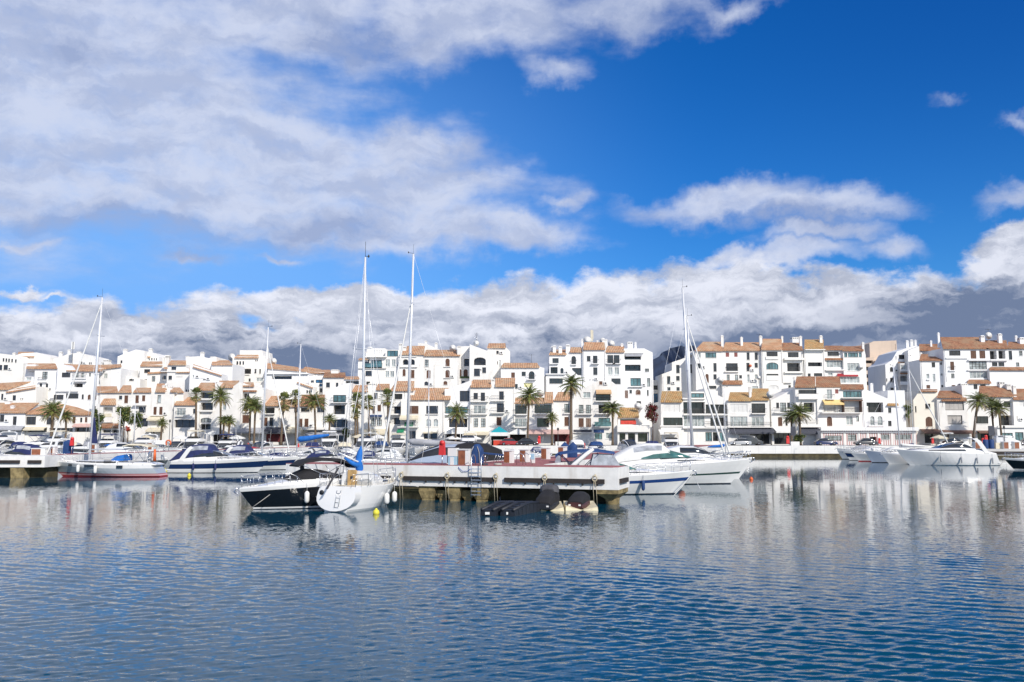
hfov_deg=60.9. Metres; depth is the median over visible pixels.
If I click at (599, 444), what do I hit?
motor yacht
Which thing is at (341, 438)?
window
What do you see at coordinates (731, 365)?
window
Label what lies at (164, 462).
motor yacht
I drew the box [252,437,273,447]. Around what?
motor yacht
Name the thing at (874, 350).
apartment tower
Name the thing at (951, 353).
window
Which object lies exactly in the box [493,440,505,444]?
market counter
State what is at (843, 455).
motor yacht
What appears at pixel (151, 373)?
town house
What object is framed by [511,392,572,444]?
town house
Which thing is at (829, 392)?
window
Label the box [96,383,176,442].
town house
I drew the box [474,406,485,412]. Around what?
window
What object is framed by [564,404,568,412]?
window
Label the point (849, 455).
motor yacht
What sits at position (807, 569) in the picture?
water
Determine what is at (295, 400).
palm tree
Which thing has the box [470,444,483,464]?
wrapped gangway
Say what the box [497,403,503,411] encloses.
window
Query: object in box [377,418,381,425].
window
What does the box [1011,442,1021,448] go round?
pier cabinet
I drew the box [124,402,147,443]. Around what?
sailing boat
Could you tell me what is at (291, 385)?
town house
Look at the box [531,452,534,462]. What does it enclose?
service pedestal
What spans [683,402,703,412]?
window
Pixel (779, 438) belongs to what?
window
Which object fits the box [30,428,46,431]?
window
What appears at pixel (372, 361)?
window
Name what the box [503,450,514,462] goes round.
pier cabinet
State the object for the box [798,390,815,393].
window
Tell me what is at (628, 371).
town house
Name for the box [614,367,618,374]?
window
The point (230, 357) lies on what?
satellite dish
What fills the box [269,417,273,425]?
window
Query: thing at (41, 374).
town house
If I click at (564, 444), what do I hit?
wrapped gangway
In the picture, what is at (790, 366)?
window
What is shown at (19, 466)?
pier
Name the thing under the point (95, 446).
pier cabinet
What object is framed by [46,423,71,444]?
motor yacht
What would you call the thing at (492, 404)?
town house
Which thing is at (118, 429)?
sailing boat
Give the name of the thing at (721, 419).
window
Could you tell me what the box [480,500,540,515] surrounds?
jet dock
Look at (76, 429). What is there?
town house
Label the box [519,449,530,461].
pier cabinet
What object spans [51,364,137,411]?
town house
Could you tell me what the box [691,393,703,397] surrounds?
window
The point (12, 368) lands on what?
town house
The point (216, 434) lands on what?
cafe tent
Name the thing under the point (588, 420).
window
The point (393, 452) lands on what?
motor yacht
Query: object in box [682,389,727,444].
town house
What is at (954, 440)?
parked car
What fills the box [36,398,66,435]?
palm tree
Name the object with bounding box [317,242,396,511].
sailing boat
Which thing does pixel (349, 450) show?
motor yacht
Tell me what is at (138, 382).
town house
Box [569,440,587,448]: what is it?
motor yacht
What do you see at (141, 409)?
window
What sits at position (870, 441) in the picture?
parked car
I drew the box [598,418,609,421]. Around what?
window
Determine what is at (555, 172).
sky
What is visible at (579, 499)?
jet ski
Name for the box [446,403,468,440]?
palm tree
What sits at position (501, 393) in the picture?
window
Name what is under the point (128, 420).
leafy tree
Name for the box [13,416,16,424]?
window
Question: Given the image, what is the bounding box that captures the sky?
[0,0,1023,375]
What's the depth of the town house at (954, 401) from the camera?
176.86 m
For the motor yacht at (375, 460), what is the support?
on the water
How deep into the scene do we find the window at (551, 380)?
192.80 m
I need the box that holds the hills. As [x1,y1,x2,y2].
[653,345,694,379]
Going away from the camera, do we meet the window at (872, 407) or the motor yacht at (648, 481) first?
the motor yacht at (648, 481)
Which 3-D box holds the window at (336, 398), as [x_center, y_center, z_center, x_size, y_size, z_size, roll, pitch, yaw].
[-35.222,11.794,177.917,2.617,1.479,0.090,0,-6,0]
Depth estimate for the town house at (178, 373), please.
194.51 m
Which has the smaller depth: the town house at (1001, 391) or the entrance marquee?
the entrance marquee
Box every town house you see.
[0,352,58,382]
[0,381,47,406]
[0,401,38,441]
[23,403,90,444]
[25,363,57,403]
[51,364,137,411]
[54,350,111,365]
[95,398,128,441]
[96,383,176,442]
[100,360,147,391]
[117,348,171,377]
[140,361,166,391]
[155,383,200,441]
[161,352,225,391]
[189,360,244,392]
[197,381,254,443]
[230,382,276,442]
[232,350,272,387]
[262,396,302,444]
[266,363,330,388]
[269,376,322,401]
[299,395,337,444]
[323,370,345,394]
[324,376,365,444]
[350,383,394,444]
[358,347,404,388]
[389,381,414,443]
[397,388,450,444]
[398,341,469,387]
[445,381,471,440]
[464,378,514,444]
[469,343,509,380]
[501,363,543,397]
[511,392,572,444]
[544,339,653,440]
[553,392,569,428]
[572,381,617,444]
[616,408,649,444]
[653,380,657,402]
[654,391,683,444]
[655,355,692,401]
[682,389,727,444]
[692,335,866,399]
[725,386,773,444]
[769,377,795,444]
[781,376,867,444]
[815,383,918,444]
[868,340,939,391]
[904,354,942,392]
[905,389,953,444]
[922,332,990,390]
[936,391,975,444]
[940,382,1016,444]
[985,333,1023,390]
[989,385,1023,440]
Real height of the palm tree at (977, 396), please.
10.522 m
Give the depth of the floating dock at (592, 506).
46.40 m
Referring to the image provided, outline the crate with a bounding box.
[994,443,1001,448]
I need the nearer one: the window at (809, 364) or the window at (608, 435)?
the window at (608, 435)
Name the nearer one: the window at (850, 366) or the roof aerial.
the window at (850, 366)
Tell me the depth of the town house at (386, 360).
197.48 m
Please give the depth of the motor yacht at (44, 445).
120.45 m
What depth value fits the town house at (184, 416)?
177.59 m
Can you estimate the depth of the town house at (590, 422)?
176.59 m
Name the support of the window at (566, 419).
in the town house at (561, 406)
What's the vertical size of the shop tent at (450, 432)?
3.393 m
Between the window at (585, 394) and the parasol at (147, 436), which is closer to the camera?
the parasol at (147, 436)
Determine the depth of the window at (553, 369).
194.17 m
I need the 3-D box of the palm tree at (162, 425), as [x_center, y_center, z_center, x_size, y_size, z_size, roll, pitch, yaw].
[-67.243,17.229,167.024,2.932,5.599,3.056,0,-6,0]
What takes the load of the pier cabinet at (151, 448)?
on the pier at (19, 466)
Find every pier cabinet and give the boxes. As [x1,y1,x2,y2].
[30,448,50,454]
[48,446,57,454]
[91,444,98,451]
[148,442,155,449]
[457,449,471,464]
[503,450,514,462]
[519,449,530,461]
[541,448,549,458]
[557,446,567,457]
[972,442,980,448]
[1001,442,1010,448]
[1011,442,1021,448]
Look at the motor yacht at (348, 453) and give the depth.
122.26 m
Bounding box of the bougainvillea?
[645,402,658,440]
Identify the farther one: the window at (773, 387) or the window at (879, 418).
the window at (773, 387)
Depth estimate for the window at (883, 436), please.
172.32 m
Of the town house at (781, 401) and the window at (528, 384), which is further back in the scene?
the window at (528, 384)
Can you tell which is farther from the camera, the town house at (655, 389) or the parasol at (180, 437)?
the town house at (655, 389)
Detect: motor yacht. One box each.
[0,421,17,448]
[0,442,26,452]
[0,444,40,454]
[11,435,65,453]
[23,435,49,445]
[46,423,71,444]
[57,442,94,453]
[98,428,120,448]
[102,442,164,452]
[131,446,169,466]
[134,426,157,448]
[145,434,169,450]
[164,441,184,450]
[165,433,272,472]
[178,427,207,448]
[215,432,238,448]
[218,437,242,448]
[223,428,299,469]
[230,440,252,446]
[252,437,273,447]
[264,441,309,460]
[276,450,307,455]
[287,440,323,454]
[300,442,320,446]
[306,450,357,461]
[318,423,338,452]
[322,448,356,454]
[335,442,352,451]
[337,450,367,456]
[352,432,377,450]
[352,450,404,462]
[355,442,503,463]
[365,441,404,461]
[371,441,389,452]
[388,433,405,456]
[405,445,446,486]
[408,444,423,457]
[460,431,476,442]
[503,449,551,458]
[512,441,550,454]
[555,446,696,494]
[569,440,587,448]
[588,441,604,452]
[614,443,751,483]
[615,439,636,449]
[662,425,678,446]
[667,445,754,478]
[835,444,867,458]
[842,447,877,459]
[863,446,905,462]
[879,448,910,463]
[895,418,1003,465]
[1002,452,1023,469]
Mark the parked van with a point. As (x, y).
(1000, 439)
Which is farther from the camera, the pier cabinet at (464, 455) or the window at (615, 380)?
the window at (615, 380)
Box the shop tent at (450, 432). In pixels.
[444,428,463,441]
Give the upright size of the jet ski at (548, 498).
1.270 m
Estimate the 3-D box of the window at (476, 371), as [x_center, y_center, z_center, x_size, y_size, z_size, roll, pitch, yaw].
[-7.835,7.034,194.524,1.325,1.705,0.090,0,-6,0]
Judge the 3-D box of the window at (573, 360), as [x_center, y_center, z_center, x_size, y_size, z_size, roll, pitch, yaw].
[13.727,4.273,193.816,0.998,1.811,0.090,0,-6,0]
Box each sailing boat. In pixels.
[47,290,168,476]
[104,407,127,446]
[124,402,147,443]
[231,320,290,456]
[281,342,331,456]
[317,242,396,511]
[380,244,468,462]
[410,369,443,457]
[649,283,731,457]
[653,314,725,456]
[707,389,742,457]
[851,364,927,460]
[901,355,947,448]
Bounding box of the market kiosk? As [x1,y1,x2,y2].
[490,427,508,444]
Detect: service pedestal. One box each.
[448,448,458,464]
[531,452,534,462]
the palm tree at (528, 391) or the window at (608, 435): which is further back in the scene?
the window at (608, 435)
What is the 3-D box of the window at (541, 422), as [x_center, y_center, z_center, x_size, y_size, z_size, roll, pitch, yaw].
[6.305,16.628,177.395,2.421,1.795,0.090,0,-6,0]
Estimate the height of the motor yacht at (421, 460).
3.812 m
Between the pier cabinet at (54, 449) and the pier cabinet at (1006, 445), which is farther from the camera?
the pier cabinet at (1006, 445)
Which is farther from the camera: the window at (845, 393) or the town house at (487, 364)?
the town house at (487, 364)
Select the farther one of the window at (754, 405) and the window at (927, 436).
the window at (927, 436)
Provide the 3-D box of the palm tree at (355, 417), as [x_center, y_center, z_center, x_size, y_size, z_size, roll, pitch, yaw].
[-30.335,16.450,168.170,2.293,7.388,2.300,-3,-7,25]
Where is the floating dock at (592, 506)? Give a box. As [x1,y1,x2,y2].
[541,501,597,510]
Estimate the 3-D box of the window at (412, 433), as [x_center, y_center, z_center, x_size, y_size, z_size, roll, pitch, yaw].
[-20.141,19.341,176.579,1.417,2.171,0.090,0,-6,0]
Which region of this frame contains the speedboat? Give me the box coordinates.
[233,457,354,508]
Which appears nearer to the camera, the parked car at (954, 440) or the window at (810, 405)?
the parked car at (954, 440)
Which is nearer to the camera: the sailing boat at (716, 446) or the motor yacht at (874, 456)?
the sailing boat at (716, 446)
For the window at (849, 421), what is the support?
in the town house at (832, 401)
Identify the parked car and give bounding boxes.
[500,438,518,445]
[517,438,537,445]
[728,438,751,445]
[738,435,762,444]
[814,438,837,445]
[853,438,877,445]
[942,438,963,443]
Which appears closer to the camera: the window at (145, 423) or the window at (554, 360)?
the window at (145, 423)
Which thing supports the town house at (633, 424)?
on the promenade
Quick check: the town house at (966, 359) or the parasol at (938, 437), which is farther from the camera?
the town house at (966, 359)
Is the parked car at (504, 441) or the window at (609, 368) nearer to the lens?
the parked car at (504, 441)
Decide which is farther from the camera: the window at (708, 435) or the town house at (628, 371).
the town house at (628, 371)
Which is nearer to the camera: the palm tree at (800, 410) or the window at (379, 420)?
the palm tree at (800, 410)
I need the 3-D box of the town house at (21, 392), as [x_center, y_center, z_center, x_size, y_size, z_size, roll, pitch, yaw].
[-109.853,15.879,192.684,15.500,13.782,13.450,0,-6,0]
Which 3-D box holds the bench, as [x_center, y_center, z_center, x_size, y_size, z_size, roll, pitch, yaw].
[-1.252,7.756,57.752,1.331,0.707,0.600,-2,-6,18]
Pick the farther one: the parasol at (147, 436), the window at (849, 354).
the window at (849, 354)
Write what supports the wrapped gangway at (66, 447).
on the pier at (19, 466)
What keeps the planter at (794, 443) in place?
on the promenade
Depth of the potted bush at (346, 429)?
171.93 m
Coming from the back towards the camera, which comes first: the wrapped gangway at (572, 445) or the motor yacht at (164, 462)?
the motor yacht at (164, 462)
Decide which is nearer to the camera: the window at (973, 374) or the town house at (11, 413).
the town house at (11, 413)
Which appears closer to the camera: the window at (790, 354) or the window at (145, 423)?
the window at (145, 423)
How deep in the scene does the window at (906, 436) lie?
172.32 m
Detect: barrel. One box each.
[982,439,988,448]
[988,439,993,448]
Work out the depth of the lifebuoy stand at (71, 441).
90.30 m
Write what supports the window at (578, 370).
in the town house at (628, 371)
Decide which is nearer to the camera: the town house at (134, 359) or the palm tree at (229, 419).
the palm tree at (229, 419)
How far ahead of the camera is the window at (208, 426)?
178.58 m
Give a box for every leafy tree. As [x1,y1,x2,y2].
[90,408,104,433]
[115,405,133,441]
[125,411,144,438]
[904,404,912,426]
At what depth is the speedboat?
47.33 m
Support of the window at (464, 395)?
in the town house at (461, 395)
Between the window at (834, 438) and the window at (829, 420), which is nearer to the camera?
the window at (834, 438)
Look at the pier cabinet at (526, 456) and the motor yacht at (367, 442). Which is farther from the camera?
the motor yacht at (367, 442)
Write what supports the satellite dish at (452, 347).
on the town house at (432, 361)
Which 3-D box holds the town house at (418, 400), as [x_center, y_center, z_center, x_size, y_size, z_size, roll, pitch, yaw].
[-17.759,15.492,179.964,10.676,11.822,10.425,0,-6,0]
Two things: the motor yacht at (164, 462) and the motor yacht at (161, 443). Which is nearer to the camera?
the motor yacht at (164, 462)
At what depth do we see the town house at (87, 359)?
222.81 m
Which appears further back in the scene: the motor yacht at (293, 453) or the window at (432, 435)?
the window at (432, 435)
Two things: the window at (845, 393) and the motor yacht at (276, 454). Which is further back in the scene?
the window at (845, 393)
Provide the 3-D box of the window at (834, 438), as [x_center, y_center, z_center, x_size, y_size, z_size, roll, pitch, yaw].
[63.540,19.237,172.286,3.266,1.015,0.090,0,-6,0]
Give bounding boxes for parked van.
[992,435,1019,442]
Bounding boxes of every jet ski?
[536,484,559,509]
[567,491,589,507]
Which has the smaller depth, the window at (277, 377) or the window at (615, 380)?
the window at (615, 380)
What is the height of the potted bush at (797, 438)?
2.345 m
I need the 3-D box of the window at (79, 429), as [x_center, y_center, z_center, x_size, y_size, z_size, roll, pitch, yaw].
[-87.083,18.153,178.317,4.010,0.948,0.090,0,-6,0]
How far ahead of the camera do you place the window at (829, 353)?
195.98 m
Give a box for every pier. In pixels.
[0,446,337,477]
[286,445,716,503]
[976,448,1023,458]
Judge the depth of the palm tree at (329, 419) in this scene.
168.04 m
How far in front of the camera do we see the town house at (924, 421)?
177.48 m
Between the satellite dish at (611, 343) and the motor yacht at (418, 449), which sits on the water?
the motor yacht at (418, 449)
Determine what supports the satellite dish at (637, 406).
on the town house at (633, 424)
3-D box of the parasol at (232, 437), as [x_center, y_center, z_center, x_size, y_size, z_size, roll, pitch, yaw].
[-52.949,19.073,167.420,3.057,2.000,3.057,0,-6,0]
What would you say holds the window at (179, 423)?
in the town house at (184, 416)
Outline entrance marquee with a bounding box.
[509,428,526,444]
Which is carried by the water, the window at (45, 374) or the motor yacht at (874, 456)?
the motor yacht at (874, 456)
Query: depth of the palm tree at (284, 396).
170.10 m
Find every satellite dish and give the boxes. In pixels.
[228,354,234,360]
[449,345,455,350]
[537,389,543,396]
[583,336,591,342]
[608,340,614,345]
[634,403,641,411]
[717,376,723,382]
[766,391,773,402]
[985,332,991,338]
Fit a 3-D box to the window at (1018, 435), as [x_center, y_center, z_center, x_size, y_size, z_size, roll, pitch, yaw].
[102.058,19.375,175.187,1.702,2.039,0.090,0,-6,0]
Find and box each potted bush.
[341,427,348,441]
[794,434,805,442]
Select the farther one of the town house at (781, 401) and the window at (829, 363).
the window at (829, 363)
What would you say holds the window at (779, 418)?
in the town house at (781, 401)
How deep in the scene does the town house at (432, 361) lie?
196.59 m
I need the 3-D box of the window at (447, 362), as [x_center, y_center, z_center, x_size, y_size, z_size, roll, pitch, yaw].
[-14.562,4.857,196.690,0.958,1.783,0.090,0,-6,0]
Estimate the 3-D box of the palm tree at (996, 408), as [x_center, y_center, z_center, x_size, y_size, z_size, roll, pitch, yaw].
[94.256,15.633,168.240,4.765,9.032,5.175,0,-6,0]
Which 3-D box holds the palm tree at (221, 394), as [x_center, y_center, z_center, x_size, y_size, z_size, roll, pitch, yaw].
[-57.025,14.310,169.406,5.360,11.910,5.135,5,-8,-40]
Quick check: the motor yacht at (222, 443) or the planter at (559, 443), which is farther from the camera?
the planter at (559, 443)
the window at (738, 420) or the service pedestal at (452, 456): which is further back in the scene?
the window at (738, 420)
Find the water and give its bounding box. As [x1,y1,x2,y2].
[0,457,1023,681]
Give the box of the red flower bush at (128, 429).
[124,426,130,441]
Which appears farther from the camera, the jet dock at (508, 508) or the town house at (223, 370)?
the town house at (223, 370)
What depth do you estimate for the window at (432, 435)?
176.58 m
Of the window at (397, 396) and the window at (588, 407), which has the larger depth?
the window at (397, 396)
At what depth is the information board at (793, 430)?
165.03 m
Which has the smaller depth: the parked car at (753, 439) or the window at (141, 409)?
the parked car at (753, 439)
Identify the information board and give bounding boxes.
[790,426,795,440]
[988,426,994,437]
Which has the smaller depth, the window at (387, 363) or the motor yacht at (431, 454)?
the motor yacht at (431, 454)
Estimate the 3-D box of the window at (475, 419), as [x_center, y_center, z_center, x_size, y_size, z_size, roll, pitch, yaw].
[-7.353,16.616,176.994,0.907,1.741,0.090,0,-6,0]
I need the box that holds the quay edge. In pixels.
[274,446,1023,456]
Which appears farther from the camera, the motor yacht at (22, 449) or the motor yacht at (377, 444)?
the motor yacht at (377, 444)
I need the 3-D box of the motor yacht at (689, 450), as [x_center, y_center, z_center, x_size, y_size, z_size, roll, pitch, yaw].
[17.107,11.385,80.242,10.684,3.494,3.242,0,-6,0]
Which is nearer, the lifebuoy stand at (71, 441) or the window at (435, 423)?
the lifebuoy stand at (71, 441)
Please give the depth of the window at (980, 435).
178.10 m
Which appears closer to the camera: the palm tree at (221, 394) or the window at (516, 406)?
the palm tree at (221, 394)
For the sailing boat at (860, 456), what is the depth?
132.96 m
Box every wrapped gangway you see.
[63,440,73,453]
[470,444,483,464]
[561,442,568,457]
[569,442,576,457]
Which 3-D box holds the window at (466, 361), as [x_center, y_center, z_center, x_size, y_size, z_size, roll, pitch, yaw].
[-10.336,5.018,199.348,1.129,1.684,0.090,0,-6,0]
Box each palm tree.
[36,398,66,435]
[56,410,76,437]
[154,417,168,439]
[189,387,202,435]
[208,384,233,439]
[214,414,230,438]
[224,415,236,438]
[236,395,262,440]
[244,399,266,443]
[274,391,291,444]
[288,389,302,444]
[297,391,327,441]
[321,413,338,436]
[348,392,364,442]
[350,408,359,444]
[360,394,375,435]
[378,388,395,444]
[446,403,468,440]
[514,383,543,444]
[544,411,558,444]
[559,372,583,441]
[600,400,625,444]
[780,410,803,440]
[781,402,813,444]
[964,391,993,441]
[983,399,1011,435]
[984,395,997,435]
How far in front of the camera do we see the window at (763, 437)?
177.14 m
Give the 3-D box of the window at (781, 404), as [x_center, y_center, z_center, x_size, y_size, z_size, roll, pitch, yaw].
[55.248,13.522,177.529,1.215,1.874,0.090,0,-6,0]
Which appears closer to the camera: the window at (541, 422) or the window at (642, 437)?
the window at (642, 437)
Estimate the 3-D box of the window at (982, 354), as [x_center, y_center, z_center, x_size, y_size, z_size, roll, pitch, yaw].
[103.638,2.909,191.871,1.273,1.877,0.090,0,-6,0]
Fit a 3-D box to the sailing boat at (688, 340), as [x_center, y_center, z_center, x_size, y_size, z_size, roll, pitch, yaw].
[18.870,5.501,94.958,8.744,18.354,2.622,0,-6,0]
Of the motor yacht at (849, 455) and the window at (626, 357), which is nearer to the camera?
the motor yacht at (849, 455)
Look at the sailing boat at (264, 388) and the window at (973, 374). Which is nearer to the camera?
the sailing boat at (264, 388)
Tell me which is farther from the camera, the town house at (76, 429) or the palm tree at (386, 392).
the town house at (76, 429)
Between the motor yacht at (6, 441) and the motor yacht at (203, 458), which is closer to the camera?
the motor yacht at (203, 458)
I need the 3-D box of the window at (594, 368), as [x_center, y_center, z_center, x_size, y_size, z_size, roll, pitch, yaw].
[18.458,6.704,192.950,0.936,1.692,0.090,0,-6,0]
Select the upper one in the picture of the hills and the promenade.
the hills
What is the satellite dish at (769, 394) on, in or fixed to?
on the town house at (748, 413)
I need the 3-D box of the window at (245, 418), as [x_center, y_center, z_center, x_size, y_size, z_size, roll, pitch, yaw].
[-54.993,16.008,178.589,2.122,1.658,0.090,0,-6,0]
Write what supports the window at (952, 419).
in the town house at (954, 401)
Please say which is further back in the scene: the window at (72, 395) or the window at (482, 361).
the window at (482, 361)
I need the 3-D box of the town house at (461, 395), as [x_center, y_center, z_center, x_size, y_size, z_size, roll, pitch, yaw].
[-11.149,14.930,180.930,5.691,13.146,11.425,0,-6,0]
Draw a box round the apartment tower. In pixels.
[857,340,896,389]
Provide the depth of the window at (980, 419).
177.75 m
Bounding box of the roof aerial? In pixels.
[71,342,74,360]
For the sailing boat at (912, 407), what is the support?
on the water
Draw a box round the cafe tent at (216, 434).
[208,429,232,444]
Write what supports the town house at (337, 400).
on the ground
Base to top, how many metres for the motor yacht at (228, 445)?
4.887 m
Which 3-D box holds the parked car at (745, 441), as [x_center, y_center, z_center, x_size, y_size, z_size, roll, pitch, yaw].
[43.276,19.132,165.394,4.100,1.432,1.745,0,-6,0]
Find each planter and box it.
[555,441,565,445]
[790,441,799,445]
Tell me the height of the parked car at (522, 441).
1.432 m
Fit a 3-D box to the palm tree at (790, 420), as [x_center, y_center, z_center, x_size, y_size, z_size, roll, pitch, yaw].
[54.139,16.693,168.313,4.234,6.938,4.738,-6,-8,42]
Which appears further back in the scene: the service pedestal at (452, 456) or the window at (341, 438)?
the window at (341, 438)
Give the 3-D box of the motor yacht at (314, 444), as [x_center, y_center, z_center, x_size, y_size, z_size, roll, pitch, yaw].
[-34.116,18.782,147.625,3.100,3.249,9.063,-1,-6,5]
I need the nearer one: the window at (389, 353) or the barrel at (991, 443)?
the barrel at (991, 443)
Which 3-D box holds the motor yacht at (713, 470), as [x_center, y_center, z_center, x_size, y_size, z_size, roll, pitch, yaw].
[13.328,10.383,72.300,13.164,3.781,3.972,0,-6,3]
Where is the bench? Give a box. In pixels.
[484,452,503,462]
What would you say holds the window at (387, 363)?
in the town house at (386, 360)
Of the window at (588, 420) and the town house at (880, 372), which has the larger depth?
the town house at (880, 372)
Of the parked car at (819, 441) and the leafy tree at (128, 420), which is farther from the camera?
the leafy tree at (128, 420)
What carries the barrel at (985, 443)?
on the pier at (1002, 451)
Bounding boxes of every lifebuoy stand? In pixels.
[70,437,73,453]
[439,440,445,464]
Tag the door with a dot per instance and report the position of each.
(451, 458)
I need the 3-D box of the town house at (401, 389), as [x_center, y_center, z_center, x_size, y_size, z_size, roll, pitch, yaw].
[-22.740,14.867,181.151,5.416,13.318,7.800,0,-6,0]
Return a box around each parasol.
[138,435,154,438]
[172,435,186,440]
[229,435,244,438]
[930,435,946,443]
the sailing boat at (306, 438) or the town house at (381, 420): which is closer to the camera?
the sailing boat at (306, 438)
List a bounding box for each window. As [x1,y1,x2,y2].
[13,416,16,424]
[26,417,35,424]
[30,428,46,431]
[42,372,47,378]
[53,428,72,431]
[54,395,63,399]
[62,373,69,376]
[66,393,78,398]
[77,427,90,431]
[139,407,145,411]
[139,418,147,426]
[176,408,185,415]
[176,420,194,426]
[201,418,210,421]
[202,424,210,428]
[203,403,212,409]
[243,416,248,422]
[266,408,274,412]
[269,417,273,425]
[273,376,291,378]
[330,436,346,441]
[331,419,347,426]
[333,395,345,401]
[335,405,344,413]
[365,371,371,375]
[370,360,381,362]
[371,418,375,425]
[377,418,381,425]
[385,359,389,366]
[387,351,397,355]
[394,418,399,423]
[395,394,401,398]
[395,407,400,413]
[409,406,417,413]
[410,431,415,438]
[424,433,436,438]
[426,406,437,413]
[433,419,437,426]
[445,359,449,365]
[445,370,449,377]
[445,407,467,413]
[449,419,466,426]
[460,391,468,400]
[464,359,468,365]
[474,358,485,364]
[474,369,479,375]
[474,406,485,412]
[474,418,477,426]
[481,418,485,426]
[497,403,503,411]
[497,417,501,425]
[499,391,503,399]
[515,405,526,413]
[515,418,526,426]
[523,383,532,387]
[529,371,534,378]
[535,404,551,412]
[537,418,548,426]
[549,378,562,383]
[551,367,556,372]
[552,358,558,362]
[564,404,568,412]
[564,417,568,425]
[571,356,575,363]
[572,368,580,374]
[574,433,590,443]
[579,418,583,426]
[583,392,589,397]
[586,405,590,412]
[586,418,590,426]
[593,367,596,374]
[595,433,601,438]
[596,394,609,400]
[598,405,607,412]
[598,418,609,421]
[606,433,611,438]
[607,355,612,362]
[608,367,611,374]
[611,378,620,383]
[614,355,618,362]
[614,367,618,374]
[619,433,624,441]
[620,419,634,424]
[625,356,639,359]
[625,365,639,370]
[628,433,634,440]
[630,378,640,385]
[638,433,646,441]
[653,393,657,402]
[663,418,682,424]
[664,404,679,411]
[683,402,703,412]
[684,415,703,426]
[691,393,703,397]
[705,353,715,357]
[705,432,711,440]
[706,405,723,412]
[710,418,723,425]
[713,432,717,440]
[726,363,737,370]
[730,404,747,411]
[730,417,746,425]
[731,434,748,440]
[750,434,768,443]
[751,403,764,412]
[751,417,763,425]
[766,352,776,355]
[766,363,777,368]
[768,385,777,389]
[774,433,789,443]
[778,417,781,425]
[780,403,785,411]
[787,363,798,370]
[788,352,797,356]
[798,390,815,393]
[804,403,811,411]
[808,363,819,365]
[825,436,840,440]
[826,360,841,367]
[827,352,838,355]
[827,390,831,398]
[827,417,831,425]
[840,377,858,382]
[843,391,861,396]
[846,416,852,424]
[847,363,858,370]
[848,353,857,356]
[848,434,855,440]
[867,403,880,411]
[878,416,881,424]
[881,434,888,439]
[895,434,910,439]
[924,433,932,442]
[926,417,932,426]
[945,401,963,409]
[947,415,961,423]
[949,351,959,355]
[949,435,970,443]
[969,361,986,368]
[969,371,986,377]
[970,351,975,358]
[976,416,987,423]
[977,431,989,440]
[979,351,984,357]
[1001,416,1008,424]
[1015,432,1022,440]
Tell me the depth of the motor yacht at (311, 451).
132.24 m
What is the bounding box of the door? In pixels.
[450,457,453,464]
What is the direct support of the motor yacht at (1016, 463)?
on the water
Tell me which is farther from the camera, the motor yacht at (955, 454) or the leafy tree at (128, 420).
the leafy tree at (128, 420)
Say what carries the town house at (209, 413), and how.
on the promenade
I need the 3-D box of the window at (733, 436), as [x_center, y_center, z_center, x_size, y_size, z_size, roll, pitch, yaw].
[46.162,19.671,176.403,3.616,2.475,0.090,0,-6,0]
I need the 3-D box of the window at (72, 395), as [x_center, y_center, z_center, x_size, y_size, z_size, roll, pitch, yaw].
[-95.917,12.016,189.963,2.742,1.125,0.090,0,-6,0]
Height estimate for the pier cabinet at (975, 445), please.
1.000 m
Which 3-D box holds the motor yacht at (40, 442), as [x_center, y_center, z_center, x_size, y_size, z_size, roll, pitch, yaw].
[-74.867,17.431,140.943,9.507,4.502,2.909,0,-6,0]
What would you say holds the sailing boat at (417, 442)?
on the water
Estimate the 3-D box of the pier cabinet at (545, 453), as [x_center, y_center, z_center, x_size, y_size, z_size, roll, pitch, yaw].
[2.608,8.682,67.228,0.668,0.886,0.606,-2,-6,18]
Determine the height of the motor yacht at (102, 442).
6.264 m
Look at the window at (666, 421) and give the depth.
176.93 m
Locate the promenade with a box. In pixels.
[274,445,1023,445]
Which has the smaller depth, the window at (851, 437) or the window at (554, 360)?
the window at (851, 437)
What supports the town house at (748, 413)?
on the promenade
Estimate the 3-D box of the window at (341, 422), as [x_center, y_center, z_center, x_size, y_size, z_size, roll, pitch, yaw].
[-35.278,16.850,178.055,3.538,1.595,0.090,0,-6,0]
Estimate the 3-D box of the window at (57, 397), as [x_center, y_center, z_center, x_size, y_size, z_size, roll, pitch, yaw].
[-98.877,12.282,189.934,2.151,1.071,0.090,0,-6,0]
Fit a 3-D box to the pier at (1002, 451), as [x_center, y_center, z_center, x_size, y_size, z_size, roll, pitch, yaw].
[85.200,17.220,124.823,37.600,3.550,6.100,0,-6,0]
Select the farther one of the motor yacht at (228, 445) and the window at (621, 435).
the window at (621, 435)
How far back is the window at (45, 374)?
192.48 m
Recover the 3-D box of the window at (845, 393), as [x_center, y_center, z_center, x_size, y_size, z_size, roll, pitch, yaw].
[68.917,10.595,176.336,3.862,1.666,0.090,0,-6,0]
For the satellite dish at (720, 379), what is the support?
on the town house at (778, 365)
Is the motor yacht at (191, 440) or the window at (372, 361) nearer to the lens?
the motor yacht at (191, 440)
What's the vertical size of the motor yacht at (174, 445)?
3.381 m
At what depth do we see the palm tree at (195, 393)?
170.33 m
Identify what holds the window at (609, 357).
in the town house at (628, 371)
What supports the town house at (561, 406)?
on the promenade
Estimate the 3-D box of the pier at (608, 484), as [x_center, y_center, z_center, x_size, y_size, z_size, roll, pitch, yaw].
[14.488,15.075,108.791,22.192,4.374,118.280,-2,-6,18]
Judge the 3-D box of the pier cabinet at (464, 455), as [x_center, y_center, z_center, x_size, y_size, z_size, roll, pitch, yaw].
[-2.926,7.210,54.118,0.759,1.000,0.675,-2,-6,18]
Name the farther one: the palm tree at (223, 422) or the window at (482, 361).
the window at (482, 361)

